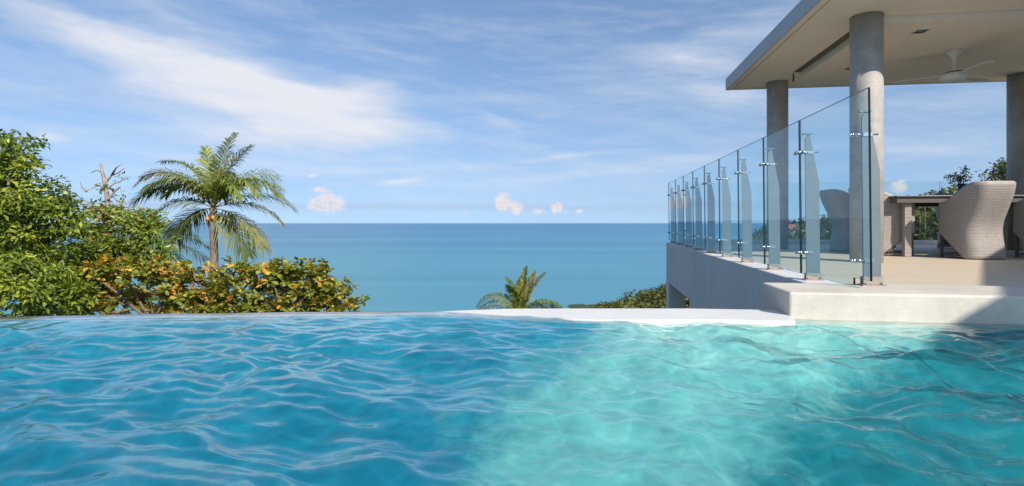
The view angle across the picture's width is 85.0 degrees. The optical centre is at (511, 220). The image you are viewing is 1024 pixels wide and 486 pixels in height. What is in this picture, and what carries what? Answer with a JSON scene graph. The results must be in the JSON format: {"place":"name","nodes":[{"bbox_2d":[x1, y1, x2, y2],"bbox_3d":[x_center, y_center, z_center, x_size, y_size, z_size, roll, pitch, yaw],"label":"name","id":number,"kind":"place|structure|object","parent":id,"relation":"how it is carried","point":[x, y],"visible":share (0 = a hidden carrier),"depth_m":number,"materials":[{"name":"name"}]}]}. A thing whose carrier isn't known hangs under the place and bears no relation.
{"place":"outdoors","nodes":[
{"label":"outdoors","id":0,"kind":"place"},
{"bbox_2d":[0,223,766,317],"bbox_3d":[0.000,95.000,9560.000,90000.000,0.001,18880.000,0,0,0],"label":"sea","id":1,"kind":"structure","parent":0,"point":[411,267],"depth_m":1431.24,"materials":[{"name":"blue liquid"}]},
{"bbox_2d":[0,0,1005,222],"label":"sky","id":2,"kind":"structure","parent":0,"point":[365,111],"materials":[{"name":"blue"}]},
{"bbox_2d":[567,304,597,308],"bbox_3d":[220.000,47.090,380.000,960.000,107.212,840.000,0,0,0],"label":"hillside","id":3,"kind":"structure","parent":0,"point":[571,306],"depth_m":602.25,"materials":[{"name":"green plant"}]},
{"bbox_2d":[0,128,102,318],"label":"broadleaf tree","id":4,"kind":"object","parent":3,"relation":"on","point":[31,268],"visible":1,"depth_m":12.88,"materials":[{"name":"green plant"}]},
{"bbox_2d":[78,163,133,316],"bbox_3d":[-12.856,3.276,17.480,1.879,10.124,0.652,0,0,0],"label":"bare tree","id":5,"kind":"object","parent":3,"relation":"on","point":[105,187],"visible":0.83,"depth_m":17.46,"materials":[{"name":"brown plant"}]},
{"bbox_2d":[50,197,180,315],"bbox_3d":[-11.610,3.641,15.976,4.232,8.694,2.588,0,0,18],"label":"broadleaf tree","id":6,"kind":"object","parent":3,"relation":"on","point":[141,228],"visible":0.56,"depth_m":15.65,"materials":[{"name":"green plant"}]},
{"bbox_2d":[51,253,204,317],"bbox_3d":[-9.660,4.142,14.469,3.541,6.612,2.141,0,0,0],"label":"almond shrub","id":7,"kind":"object","parent":3,"relation":"on","point":[132,297],"visible":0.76,"depth_m":14.19,"materials":[{"name":"green plant"}]},
{"bbox_2d":[114,207,209,314],"bbox_3d":[-20.666,5.444,32.504,6.431,12.655,4.304,0,0,0],"label":"tree","id":8,"kind":"object","parent":3,"relation":"on","point":[179,257],"visible":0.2,"depth_m":32.90,"materials":[{"name":"green plant"}]},
{"bbox_2d":[126,132,297,272],"bbox_3d":[-14.285,3.128,27.249,7.414,15.181,5.718,0,0,0],"label":"palm tree","id":9,"kind":"object","parent":3,"relation":"on","point":[216,185],"visible":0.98,"depth_m":26.82,"materials":[{"name":"green plant"}]},
{"bbox_2d":[163,255,283,315],"bbox_3d":[-7.449,4.162,14.144,3.111,6.572,1.752,0,0,0],"label":"almond shrub","id":10,"kind":"object","parent":3,"relation":"on","point":[214,297],"visible":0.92,"depth_m":14.04,"materials":[{"name":"green plant"}]},
{"bbox_2d":[248,256,358,314],"bbox_3d":[-5.296,4.170,14.313,2.857,6.561,1.546,0,0,0],"label":"almond shrub","id":11,"kind":"object","parent":3,"relation":"on","point":[291,279],"visible":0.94,"depth_m":14.04,"materials":[{"name":"green plant"}]},
{"bbox_2d":[324,294,369,313],"bbox_3d":[-4.288,4.653,14.318,1.174,5.592,0.853,0,0,0],"label":"almond shrub","id":12,"kind":"object","parent":3,"relation":"on","point":[354,309],"visible":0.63,"depth_m":14.16,"materials":[{"name":"green plant"}]},
{"bbox_2d":[476,265,562,309],"bbox_3d":[0.400,7.073,30.002,4.542,9.245,4.208,0,0,42],"label":"palm tree","id":13,"kind":"object","parent":3,"relation":"on","point":[520,295],"visible":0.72,"depth_m":29.90,"materials":[{"name":"green plant"}]},
{"bbox_2d":[589,227,766,308],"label":"forest","id":14,"kind":"object","parent":3,"relation":"on","point":[652,298],"visible":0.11,"depth_m":262.47,"materials":[{"name":"green plant"}]},
{"bbox_2d":[666,243,849,309],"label":"terrace wall","id":15,"kind":"structure","parent":3,"relation":"on","point":[701,279],"depth_m":6.75,"materials":[{"name":"grey concrete"}]},
{"bbox_2d":[667,87,886,286],"bbox_3d":[2.603,-0.149,7.069,0.190,1.181,8.036,0,0,8],"label":"glass balustrade","id":16,"kind":"object","parent":15,"relation":"on","point":[871,230],"visible":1,"depth_m":4.96,"materials":[{"name":"glass"}]},
{"bbox_2d":[788,224,799,237],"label":"house","id":17,"kind":"structure","parent":3,"relation":"on","point":[791,226],"depth_m":252.95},
{"bbox_2d":[741,182,959,239],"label":"forest","id":18,"kind":"object","parent":3,"relation":"on","point":[825,228],"visible":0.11,"depth_m":192.11,"materials":[{"name":"green plant"}]},
{"bbox_2d":[915,210,930,239],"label":"palm tree","id":19,"kind":"object","parent":3,"relation":"on","point":[920,218],"visible":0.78,"depth_m":117.92,"materials":[{"name":"green plant"}]},
{"bbox_2d":[916,206,934,239],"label":"palm tree","id":20,"kind":"object","parent":3,"relation":"on","point":[920,207],"visible":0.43,"depth_m":127.86,"materials":[{"name":"green plant"}]},
{"bbox_2d":[921,215,937,239],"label":"palm tree","id":21,"kind":"object","parent":3,"relation":"on","point":[929,222],"visible":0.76,"depth_m":121.89,"materials":[{"name":"green plant"}]},
{"bbox_2d":[975,157,1005,180],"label":"forest","id":22,"kind":"object","parent":3,"relation":"on","point":[1001,173],"visible":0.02,"depth_m":101.96,"materials":[{"name":"green plant"}]},
{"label":"pool basin","id":23,"kind":"structure","parent":3,"relation":"in","visible":0},
{"bbox_2d":[0,308,794,329],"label":"pool edge","id":24,"kind":"object","parent":23,"relation":"attached to","point":[686,316],"visible":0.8,"depth_m":3.01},
{"bbox_2d":[0,311,1023,485],"bbox_3d":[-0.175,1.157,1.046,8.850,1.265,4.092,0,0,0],"label":"pool water","id":25,"kind":"structure","parent":23,"relation":"on","point":[491,445],"depth_m":2.48,"materials":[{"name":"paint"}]},
{"bbox_2d":[763,283,1023,327],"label":"wall","id":26,"kind":"structure","parent":23,"relation":"on","point":[896,304],"depth_m":2.91,"materials":[{"name":"white concrete"}]},
{"bbox_2d":[682,181,944,237],"bbox_3d":[6.782,-0.176,10.423,6.962,1.087,0.185,0,0,8],"label":"glass balustrade","id":27,"kind":"object","parent":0,"point":[941,192],"visible":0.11,"depth_m":10.33,"materials":[{"name":"glass"}]},
{"bbox_2d":[685,243,1023,285],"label":"terrace floor","id":28,"kind":"structure","parent":0,"point":[926,265],"depth_m":5.37,"materials":[{"name":"stone"}]},
{"bbox_2d":[684,239,936,244],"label":"kerb","id":29,"kind":"structure","parent":28,"relation":"on","point":[916,242],"depth_m":10.54,"materials":[{"name":"grey concrete"}]},
{"bbox_2d":[819,189,848,251],"bbox_3d":[4.749,0.001,7.938,0.618,0.876,0.489,0,0,8],"label":"dining chair","id":30,"kind":"object","parent":28,"relation":"on","point":[835,202],"visible":0.66,"depth_m":7.79,"materials":[{"name":"wicker"}]},
{"bbox_2d":[726,0,1023,262],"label":"pavilion","id":31,"kind":"structure","parent":28,"relation":"on","point":[856,46],"depth_m":6.62,"materials":[{"name":"concrete"}]},
{"bbox_2d":[893,48,993,83],"bbox_3d":[5.428,-1.895,6.747,1.119,0.401,0.969,0,0,8],"label":"ceiling fan","id":32,"kind":"object","parent":31,"relation":"hanging from","point":[954,75],"visible":1,"depth_m":6.84,"materials":[{"name":"metal"}]},
{"bbox_2d":[848,189,914,255],"bbox_3d":[4.700,0.001,7.157,0.618,0.876,0.489,0,0,8],"label":"dining chair","id":33,"kind":"object","parent":28,"relation":"on","point":[893,225],"visible":0.25,"depth_m":6.92,"materials":[{"name":"wicker"}]},
{"bbox_2d":[932,194,953,248],"bbox_3d":[7.009,0.001,8.811,0.489,0.876,0.618,0,0,8],"label":"dining chair","id":34,"kind":"object","parent":28,"relation":"on","point":[946,244],"visible":0.07,"depth_m":8.92,"materials":[{"name":"wicker"}]},
{"bbox_2d":[888,195,1023,256],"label":"dining table","id":35,"kind":"object","parent":28,"relation":"on","point":[926,200],"visible":0.41,"depth_m":6.79,"materials":[{"name":"wood"}]},
{"bbox_2d":[957,183,965,190],"bbox_3d":[6.393,-0.411,7.940,0.110,0.222,0.110,0,0,0],"label":"vase","id":36,"kind":"object","parent":35,"relation":"on","point":[961,185],"visible":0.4,"depth_m":7.91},
{"bbox_2d":[943,165,972,190],"bbox_3d":[6.330,-0.569,7.947,0.389,0.442,0.228,0,0,0],"label":"leafy spray","id":37,"kind":"object","parent":36,"relation":"in","point":[959,178],"visible":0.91,"depth_m":7.93,"materials":[{"name":"green plant"}]},
{"bbox_2d":[938,181,1015,258],"bbox_3d":[5.374,0.001,6.440,0.489,0.876,0.618,0,0,1],"label":"dining chair","id":38,"kind":"object","parent":28,"relation":"on","point":[971,217],"visible":1,"depth_m":6.30,"materials":[{"name":"wicker"}]},
{"bbox_2d":[1013,199,1023,256],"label":"dining chair","id":39,"kind":"object","parent":28,"relation":"on","point":[1018,219],"visible":1,"depth_m":6.60,"materials":[{"name":"wicker"}]}
]}

